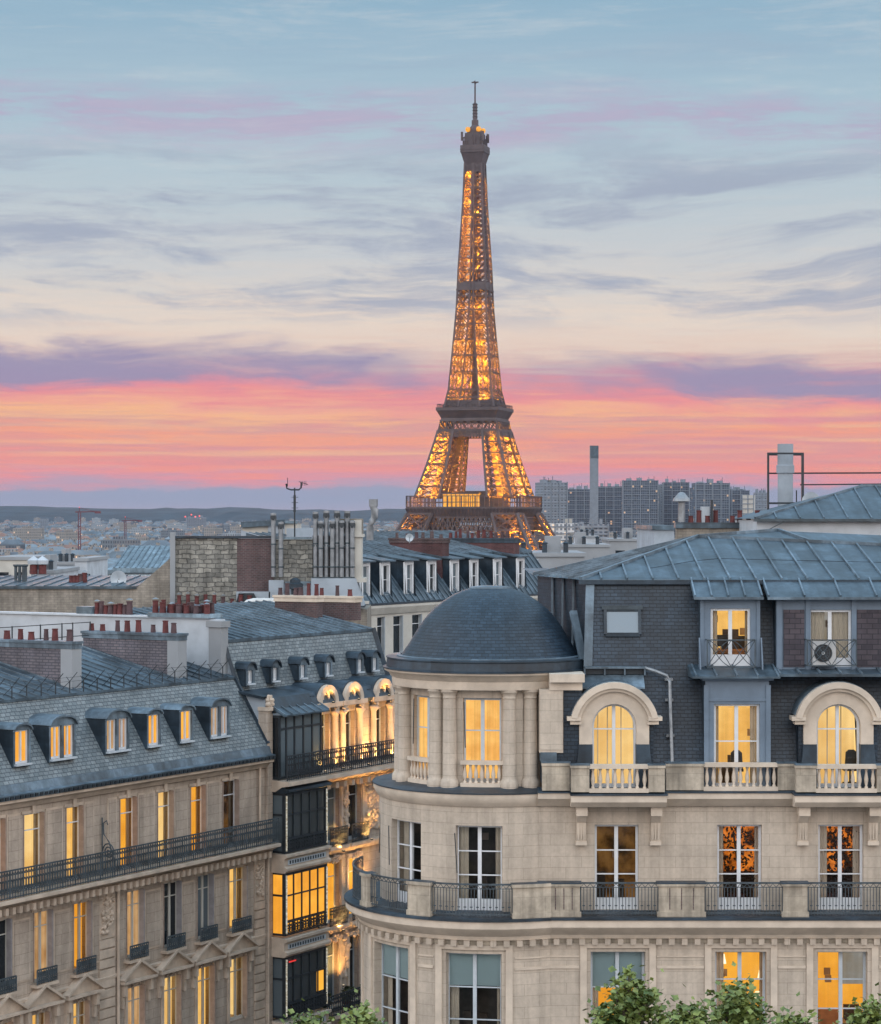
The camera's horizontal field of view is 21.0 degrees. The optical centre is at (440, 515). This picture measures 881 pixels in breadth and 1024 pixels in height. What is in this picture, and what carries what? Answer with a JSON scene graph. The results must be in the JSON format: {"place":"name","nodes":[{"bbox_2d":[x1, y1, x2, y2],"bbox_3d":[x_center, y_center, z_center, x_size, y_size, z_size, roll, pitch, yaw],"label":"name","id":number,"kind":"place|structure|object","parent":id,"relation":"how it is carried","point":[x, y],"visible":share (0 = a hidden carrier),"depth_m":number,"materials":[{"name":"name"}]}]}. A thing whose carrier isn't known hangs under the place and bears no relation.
{"place":"outdoors","nodes":[
{"label":"outdoors","id":0,"kind":"place"},
{"bbox_2d":[27,556,37,573],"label":"roof cowl","id":1,"kind":"object","parent":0,"point":[32,561],"visible":0.99,"depth_m":207.69,"materials":[{"name":"metal"}]},
{"bbox_2d":[37,556,48,573],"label":"roof cowl","id":2,"kind":"object","parent":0,"point":[42,561],"visible":1,"depth_m":207.70,"materials":[{"name":"metal"}]},
{"bbox_2d":[108,545,169,575],"bbox_3d":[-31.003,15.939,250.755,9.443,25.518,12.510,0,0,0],"label":"roof","id":3,"kind":"structure","parent":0,"point":[144,560],"depth_m":248.77,"materials":[{"name":"grey metal"}]},
{"bbox_2d":[0,620,280,1023],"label":"street building","id":4,"kind":"structure","parent":0,"point":[136,848],"depth_m":87.87,"materials":[{"name":"stone"}]},
{"bbox_2d":[0,919,5,989],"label":"window","id":5,"kind":"structure","parent":4,"relation":"in","point":[2,923],"depth_m":81.18,"materials":[{"name":"black glass"}]},
{"bbox_2d":[24,812,38,889],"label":"window","id":6,"kind":"structure","parent":4,"relation":"in","point":[30,828],"depth_m":83.51,"materials":[{"name":"yellow glass"}]},
{"bbox_2d":[32,1011,44,1023],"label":"window","id":7,"kind":"structure","parent":4,"relation":"in","point":[36,1018],"depth_m":83.07,"materials":[{"name":"yellow glass"}]},
{"bbox_2d":[33,910,46,982],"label":"window","id":8,"kind":"structure","parent":4,"relation":"in","point":[40,918],"depth_m":82.82,"materials":[{"name":"grey"}]},
{"bbox_2d":[66,805,78,878],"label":"window","id":9,"kind":"structure","parent":4,"relation":"in","point":[71,821],"depth_m":84.81,"materials":[{"name":"white paint"}]},
{"bbox_2d":[73,1000,84,1023],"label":"window","id":10,"kind":"structure","parent":4,"relation":"in","point":[77,1014],"depth_m":84.97,"materials":[{"name":"yellow glass"}]},
{"bbox_2d":[74,901,86,971],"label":"window","id":11,"kind":"structure","parent":4,"relation":"in","point":[78,915],"depth_m":85.06,"materials":[{"name":"yellow glass"}]},
{"bbox_2d":[120,797,131,869],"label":"window","id":12,"kind":"structure","parent":4,"relation":"in","point":[125,811],"depth_m":87.52,"materials":[{"name":"yellow glass"}]},
{"bbox_2d":[126,889,138,958],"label":"window","id":13,"kind":"structure","parent":4,"relation":"in","point":[132,896],"depth_m":87.35,"materials":[{"name":"yellow glass"}]},
{"bbox_2d":[128,985,139,1023],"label":"window","id":14,"kind":"structure","parent":4,"relation":"in","point":[133,992],"depth_m":87.56,"materials":[{"name":"grey"}]},
{"bbox_2d":[158,790,168,861],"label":"window","id":15,"kind":"structure","parent":4,"relation":"in","point":[162,805],"depth_m":89.44,"materials":[{"name":"glass"}]},
{"bbox_2d":[163,881,175,948],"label":"window","id":16,"kind":"structure","parent":4,"relation":"in","point":[169,888],"depth_m":89.31,"materials":[{"name":"black glass"}]},
{"bbox_2d":[164,975,175,1023],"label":"window","id":17,"kind":"structure","parent":4,"relation":"in","point":[168,988],"depth_m":90.32,"materials":[{"name":"yellow glass"}]},
{"bbox_2d":[191,785,200,854],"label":"window","id":18,"kind":"structure","parent":4,"relation":"in","point":[194,789],"depth_m":91.72,"materials":[{"name":"yellow glass"}]},
{"bbox_2d":[197,874,208,939],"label":"window","id":19,"kind":"structure","parent":4,"relation":"in","point":[203,880],"depth_m":91.30,"materials":[{"name":"grey glass"}]},
{"bbox_2d":[198,965,209,1023],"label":"window","id":20,"kind":"structure","parent":4,"relation":"in","point":[201,978],"depth_m":91.61,"materials":[{"name":"yellow glass"}]},
{"bbox_2d":[223,780,233,847],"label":"window","id":21,"kind":"structure","parent":4,"relation":"in","point":[227,784],"depth_m":93.14,"materials":[{"name":"black glass"}]},
{"bbox_2d":[228,866,241,931],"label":"window","id":22,"kind":"structure","parent":4,"relation":"in","point":[234,872],"depth_m":93.53,"materials":[{"name":"yellow glass"}]},
{"bbox_2d":[230,957,242,1020],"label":"window","id":23,"kind":"structure","parent":4,"relation":"in","point":[234,969],"depth_m":93.55,"materials":[{"name":"yellow glass"}]},
{"bbox_2d":[0,506,502,523],"bbox_3d":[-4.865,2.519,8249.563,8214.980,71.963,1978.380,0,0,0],"label":"hills","id":24,"kind":"structure","parent":0,"point":[223,515],"depth_m":7706.83,"materials":[{"name":"grey"}]},
{"bbox_2d":[241,528,546,661],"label":"dormer building","id":25,"kind":"structure","parent":0,"point":[407,587],"depth_m":132.94,"materials":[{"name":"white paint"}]},
{"bbox_2d":[241,519,301,533],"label":"rooftop shed","id":26,"kind":"structure","parent":25,"relation":"on","point":[258,526],"depth_m":130.90,"materials":[{"name":"metal"}]},
{"bbox_2d":[366,499,377,539],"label":"elbow vent","id":27,"kind":"object","parent":25,"relation":"on","point":[373,504],"visible":1,"depth_m":123.85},
{"bbox_2d":[377,617,381,646],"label":"window","id":28,"kind":"structure","parent":25,"relation":"in","point":[379,619],"depth_m":126.51,"materials":[{"name":"white paint"}]},
{"bbox_2d":[393,616,399,652],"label":"window","id":29,"kind":"structure","parent":25,"relation":"in","point":[396,619],"depth_m":128.03,"materials":[{"name":"white paint"}]},
{"bbox_2d":[412,614,418,636],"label":"window","id":30,"kind":"structure","parent":25,"relation":"in","point":[415,618],"depth_m":129.68,"materials":[{"name":"white paint"}]},
{"bbox_2d":[0,0,880,510],"label":"sky","id":31,"kind":"structure","parent":0,"point":[230,229],"materials":[{"name":"blue"}]},
{"bbox_2d":[635,525,674,547],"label":"building","id":32,"kind":"structure","parent":0,"point":[647,535],"depth_m":160.22,"materials":[{"name":"concrete"}]},
{"bbox_2d":[659,484,662,524],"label":"tower block","id":33,"kind":"structure","parent":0,"point":[660,504],"depth_m":2949.12,"materials":[{"name":"concrete"}]},
{"bbox_3d":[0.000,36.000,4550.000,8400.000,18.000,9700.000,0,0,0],"label":"ground","id":34,"kind":"structure","parent":0,"visible":0},
{"bbox_2d":[0,537,24,549],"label":"house","id":35,"kind":"structure","parent":34,"relation":"on","point":[10,542],"depth_m":1915.84,"materials":[{"name":"metal"}]},
{"bbox_2d":[0,555,44,575],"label":"building","id":36,"kind":"structure","parent":34,"relation":"on","point":[7,562],"depth_m":230.00,"materials":[{"name":"concrete"}]},
{"bbox_2d":[34,544,65,554],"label":"house","id":37,"kind":"structure","parent":34,"relation":"on","point":[43,547],"depth_m":1647.21,"materials":[{"name":"grey metal"}]},
{"bbox_2d":[29,554,79,575],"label":"building","id":38,"kind":"structure","parent":34,"relation":"on","point":[52,569],"depth_m":213.52,"materials":[{"name":"concrete"}]},
{"bbox_2d":[57,549,74,566],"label":"building","id":39,"kind":"structure","parent":34,"relation":"on","point":[66,556],"depth_m":251.34,"materials":[{"name":"concrete"}]},
{"bbox_2d":[71,547,99,557],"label":"house","id":40,"kind":"structure","parent":34,"relation":"on","point":[90,551],"depth_m":1531.07,"materials":[{"name":"grey metal"}]},
{"bbox_2d":[75,507,100,549],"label":"tower crane","id":41,"kind":"object","parent":34,"relation":"on","point":[80,524],"visible":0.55,"depth_m":1700.57,"materials":[{"name":"red paint"}]},
{"bbox_2d":[73,556,108,575],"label":"building","id":42,"kind":"structure","parent":34,"relation":"on","point":[94,565],"depth_m":229.29,"materials":[{"name":"concrete"}]},
{"bbox_2d":[141,538,169,545],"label":"house","id":43,"kind":"structure","parent":34,"relation":"on","point":[153,541],"depth_m":1918.53,"materials":[{"name":"metal"}]},
{"bbox_2d":[0,511,370,626],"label":"gable building","id":44,"kind":"structure","parent":34,"relation":"on","point":[198,570],"depth_m":118.00,"materials":[{"name":"beige stone"}]},
{"bbox_2d":[110,570,126,582],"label":"satellite dish","id":45,"kind":"object","parent":44,"relation":"attached to","point":[118,576],"visible":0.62,"depth_m":121.01,"materials":[{"name":"grey paint"}]},
{"bbox_2d":[285,478,307,536],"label":"aerial","id":46,"kind":"object","parent":44,"relation":"on","point":[294,502],"visible":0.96,"depth_m":119.47,"materials":[{"name":"black metal"}]},
{"bbox_2d":[184,514,205,526],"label":"tower block","id":47,"kind":"structure","parent":34,"relation":"on","point":[195,521],"depth_m":5199.84,"materials":[{"name":"concrete"}]},
{"bbox_2d":[0,583,394,1023],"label":"bow window building","id":48,"kind":"structure","parent":34,"relation":"on","point":[298,663],"depth_m":98.30,"materials":[{"name":"stone"}]},
{"bbox_2d":[272,780,331,853],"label":"bow window","id":49,"kind":"structure","parent":48,"relation":"in","point":[301,810],"depth_m":95.75,"materials":[{"name":"black metal"}]},
{"bbox_2d":[272,845,331,936],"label":"bow window","id":50,"kind":"structure","parent":48,"relation":"in","point":[300,878],"depth_m":95.63,"materials":[{"name":"glass"}]},
{"bbox_2d":[272,926,331,1018],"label":"bow window","id":51,"kind":"structure","parent":48,"relation":"in","point":[300,960],"depth_m":95.68,"materials":[{"name":"black glass"}]},
{"bbox_2d":[272,1008,331,1023],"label":"bow window","id":52,"kind":"structure","parent":48,"relation":"in","point":[275,1021],"depth_m":96.52,"materials":[{"name":"grey stone"}]},
{"bbox_2d":[322,714,324,764],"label":"window","id":53,"kind":"structure","parent":48,"relation":"in","point":[323,715],"depth_m":98.96,"materials":[{"name":"grey paint"}]},
{"bbox_2d":[327,942,333,1001],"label":"window","id":54,"kind":"structure","parent":48,"relation":"in","point":[330,947],"depth_m":99.51,"materials":[{"name":"yellow glass"}]},
{"bbox_2d":[327,788,334,844],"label":"window","id":55,"kind":"structure","parent":48,"relation":"in","point":[331,792],"depth_m":99.51,"materials":[{"name":"grey glass"}]},
{"bbox_2d":[327,863,334,922],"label":"window","id":56,"kind":"structure","parent":48,"relation":"in","point":[331,867],"depth_m":99.51,"materials":[{"name":"yellow glass"}]},
{"bbox_2d":[346,711,349,760],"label":"window","id":57,"kind":"structure","parent":48,"relation":"in","point":[348,713],"depth_m":100.66,"materials":[{"name":"grey paint"}]},
{"bbox_2d":[349,859,353,917],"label":"window","id":58,"kind":"structure","parent":48,"relation":"in","point":[350,860],"depth_m":100.79,"materials":[{"name":"yellow glass"}]},
{"bbox_2d":[350,936,353,986],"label":"window","id":59,"kind":"structure","parent":48,"relation":"in","point":[351,938],"depth_m":100.90,"materials":[{"name":"grey paint"}]},
{"bbox_2d":[349,783,356,839],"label":"window","id":60,"kind":"structure","parent":48,"relation":"in","point":[352,788],"depth_m":100.93,"materials":[{"name":"black glass"}]},
{"bbox_2d":[376,707,380,755],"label":"window","id":61,"kind":"structure","parent":48,"relation":"in","point":[378,713],"depth_m":102.75,"materials":[{"name":"glass"}]},
{"bbox_2d":[0,516,674,558],"bbox_3d":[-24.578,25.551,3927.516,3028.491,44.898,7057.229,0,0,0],"label":"distant town","id":62,"kind":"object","parent":34,"relation":"on","point":[95,529],"visible":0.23,"depth_m":3323.64,"materials":[{"name":"metal"}]},
{"bbox_2d":[395,81,555,549],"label":"lattice tower","id":63,"kind":"structure","parent":34,"relation":"on","point":[472,406],"depth_m":1490.70,"materials":[{"name":"brown metal"}]},
{"bbox_2d":[535,476,567,522],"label":"tower block","id":64,"kind":"structure","parent":34,"relation":"on","point":[553,493],"depth_m":2601.19,"materials":[{"name":"concrete"}]},
{"bbox_2d":[520,536,586,578],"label":"building","id":65,"kind":"structure","parent":34,"relation":"on","point":[551,554],"depth_m":190.00,"materials":[{"name":"concrete"}]},
{"bbox_2d":[539,523,578,542],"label":"tower block","id":66,"kind":"structure","parent":34,"relation":"on","point":[563,530],"depth_m":2000.51,"materials":[{"name":"concrete"}]},
{"bbox_2d":[568,483,589,523],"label":"tower block","id":67,"kind":"structure","parent":34,"relation":"on","point":[578,504],"depth_m":3099.85,"materials":[{"name":"concrete"}]},
{"bbox_2d":[561,532,610,559],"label":"building","id":68,"kind":"structure","parent":34,"relation":"on","point":[595,550],"depth_m":260.00,"materials":[{"name":"concrete"}]},
{"bbox_2d":[573,526,598,542],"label":"building","id":69,"kind":"structure","parent":34,"relation":"on","point":[591,538],"depth_m":331.32,"materials":[{"name":"concrete"}]},
{"bbox_2d":[574,518,608,542],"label":"tower block","id":70,"kind":"structure","parent":34,"relation":"on","point":[601,529],"depth_m":1899.66,"materials":[{"name":"concrete"}]},
{"bbox_2d":[590,446,598,523],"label":"smokestack","id":71,"kind":"object","parent":34,"relation":"on","point":[594,453],"visible":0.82,"depth_m":2496.00,"materials":[{"name":"concrete"}]},
{"bbox_2d":[598,481,621,535],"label":"tower block","id":72,"kind":"structure","parent":34,"relation":"on","point":[609,503],"depth_m":3149.70,"materials":[{"name":"concrete"}]},
{"bbox_2d":[344,528,880,1023],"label":"corner building","id":73,"kind":"structure","parent":34,"relation":"on","point":[564,804],"depth_m":72.16,"materials":[{"name":"stone"}]},
{"bbox_2d":[382,943,407,1023],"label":"window","id":74,"kind":"structure","parent":73,"relation":"in","point":[397,987],"depth_m":73.47,"materials":[{"name":"grey paint"}]},
{"bbox_2d":[397,820,420,902],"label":"window","id":75,"kind":"structure","parent":73,"relation":"in","point":[411,843],"depth_m":73.63,"materials":[{"name":"white paint"}]},
{"bbox_2d":[417,695,429,778],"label":"window","id":76,"kind":"structure","parent":73,"relation":"in","point":[423,702],"depth_m":73.84,"materials":[{"name":"yellow glass"}]},
{"bbox_2d":[449,953,500,1023],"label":"window","id":77,"kind":"structure","parent":73,"relation":"in","point":[470,1004],"depth_m":72.74,"materials":[{"name":"grey paint"}]},
{"bbox_2d":[458,825,501,910],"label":"window","id":78,"kind":"structure","parent":73,"relation":"in","point":[480,850],"depth_m":72.26,"materials":[{"name":"glass"}]},
{"bbox_2d":[464,698,500,782],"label":"window","id":79,"kind":"structure","parent":73,"relation":"in","point":[482,715],"depth_m":72.72,"materials":[{"name":"yellow glass"}]},
{"bbox_2d":[595,825,637,908],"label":"window","id":80,"kind":"structure","parent":73,"relation":"in","point":[616,846],"depth_m":73.70,"materials":[{"name":"brown glass"}]},
{"bbox_2d":[591,952,643,1022],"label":"window","id":81,"kind":"structure","parent":73,"relation":"in","point":[600,961],"depth_m":71.91,"materials":[{"name":"grey glass"}]},
{"bbox_2d":[717,648,744,653],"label":"desk","id":82,"kind":"object","parent":73,"relation":"on","point":[734,651],"visible":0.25,"depth_m":73.40,"materials":[{"name":"brown wood"}]},
{"bbox_2d":[717,635,727,649],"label":"monitor","id":83,"kind":"object","parent":82,"relation":"on","point":[720,643],"visible":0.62,"depth_m":73.48,"materials":[{"name":"black plastic"}]},
{"bbox_2d":[728,750,743,782],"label":"office chair","id":84,"kind":"object","parent":73,"relation":"on","point":[730,769],"visible":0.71,"depth_m":72.51,"materials":[{"name":"black plastic"}]},
{"bbox_2d":[723,871,753,896],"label":"sideboard","id":85,"kind":"object","parent":73,"relation":"on","point":[732,878],"visible":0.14,"depth_m":73.25,"materials":[{"name":"brown wood"}]},
{"bbox_2d":[717,825,760,908],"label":"window","id":86,"kind":"structure","parent":73,"relation":"in","point":[756,829],"depth_m":72.40,"materials":[{"name":"white paint"}]},
{"bbox_2d":[723,826,755,896],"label":"houseplant","id":87,"kind":"object","parent":73,"relation":"on","point":[731,894],"visible":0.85,"depth_m":72.74,"materials":[{"name":"plant"}]},
{"bbox_2d":[715,952,764,1022],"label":"window","id":88,"kind":"structure","parent":73,"relation":"in","point":[753,963],"depth_m":73.32,"materials":[{"name":"yellow glass"}]},
{"bbox_2d":[812,641,835,666],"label":"air conditioner","id":89,"kind":"object","parent":73,"relation":"attached to","point":[830,652],"visible":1,"depth_m":72.58,"materials":[{"name":"white metal"}]},
{"bbox_2d":[818,1009,846,1023],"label":"armchair","id":90,"kind":"object","parent":73,"relation":"in","point":[828,1016],"visible":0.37,"depth_m":73.05,"materials":[{"name":"brown leather"}]},
{"bbox_2d":[821,826,856,896],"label":"houseplant","id":91,"kind":"object","parent":73,"relation":"on","point":[834,841],"visible":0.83,"depth_m":72.73,"materials":[{"name":"plant"}]},
{"bbox_2d":[818,825,861,908],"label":"window","id":92,"kind":"structure","parent":73,"relation":"in","point":[856,842],"depth_m":72.40,"materials":[{"name":"white paint"}]},
{"bbox_2d":[817,952,865,1023],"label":"window","id":93,"kind":"structure","parent":73,"relation":"in","point":[831,993],"depth_m":73.32,"materials":[{"name":"glass"}]},
{"bbox_2d":[842,749,856,782],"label":"office chair","id":94,"kind":"object","parent":73,"relation":"on","point":[850,756],"visible":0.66,"depth_m":72.66,"materials":[{"name":"black plastic"}]},
{"bbox_2d":[601,528,636,553],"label":"building","id":95,"kind":"structure","parent":34,"relation":"on","point":[627,541],"depth_m":300.00,"materials":[{"name":"concrete"}]},
{"bbox_2d":[622,477,658,531],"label":"tower block","id":96,"kind":"structure","parent":34,"relation":"on","point":[640,501],"depth_m":2900.00,"materials":[{"name":"concrete"}]},
{"bbox_2d":[662,476,689,535],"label":"tower block","id":97,"kind":"structure","parent":34,"relation":"on","point":[672,490],"depth_m":2980.00,"materials":[{"name":"concrete"}]},
{"bbox_2d":[692,477,729,521],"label":"tower block","id":98,"kind":"structure","parent":34,"relation":"on","point":[705,494],"depth_m":2850.50,"materials":[{"name":"concrete"}]},
{"bbox_2d":[730,486,749,519],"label":"tower block","id":99,"kind":"structure","parent":34,"relation":"on","point":[736,493],"depth_m":2899.23,"materials":[{"name":"concrete"}]},
{"bbox_2d":[742,495,754,519],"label":"tower block","id":100,"kind":"structure","parent":34,"relation":"on","point":[748,503],"depth_m":2800.11,"materials":[{"name":"concrete"}]},
{"bbox_2d":[753,488,766,510],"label":"tower block","id":101,"kind":"structure","parent":34,"relation":"on","point":[760,499],"depth_m":3200.00,"materials":[{"name":"concrete"}]},
{"bbox_2d":[735,444,880,534],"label":"hipped roof building","id":102,"kind":"structure","parent":34,"relation":"on","point":[855,510],"depth_m":101.47,"materials":[{"name":"metal"}]},
{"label":"road","id":103,"kind":"structure","parent":0,"visible":0},
{"bbox_2d":[280,998,328,1023],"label":"plane tree","id":104,"kind":"object","parent":103,"relation":"on","point":[307,1020],"visible":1,"depth_m":60.48,"materials":[{"name":"green plant"}]},
{"bbox_2d":[326,988,387,1023],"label":"plane tree","id":105,"kind":"object","parent":103,"relation":"on","point":[361,1015],"visible":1,"depth_m":59.84,"materials":[{"name":"green plant"}]},
{"bbox_2d":[583,963,676,1023],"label":"plane tree","id":106,"kind":"object","parent":103,"relation":"on","point":[632,1002],"visible":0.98,"depth_m":57.82,"materials":[{"name":"green plant"}]},
{"bbox_2d":[655,983,723,1023],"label":"plane tree","id":107,"kind":"object","parent":103,"relation":"on","point":[694,1015],"visible":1,"depth_m":56.82,"materials":[{"name":"green plant"}]},
{"bbox_2d":[673,492,759,539],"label":"chimney wall","id":108,"kind":"structure","parent":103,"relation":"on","point":[702,524],"depth_m":106.00,"materials":[{"name":"grey concrete"}]},
{"bbox_2d":[703,962,773,1023],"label":"plane tree","id":109,"kind":"object","parent":103,"relation":"on","point":[736,1007],"visible":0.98,"depth_m":58.23,"materials":[{"name":"green plant"}]},
{"bbox_2d":[764,991,838,1023],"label":"plane tree","id":110,"kind":"object","parent":103,"relation":"on","point":[786,1019],"visible":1,"depth_m":56.99,"materials":[{"name":"green plant"}]},
{"bbox_2d":[828,982,880,1023],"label":"plane tree","id":111,"kind":"object","parent":103,"relation":"on","point":[869,1014],"visible":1,"depth_m":57.93,"materials":[{"name":"green plant"}]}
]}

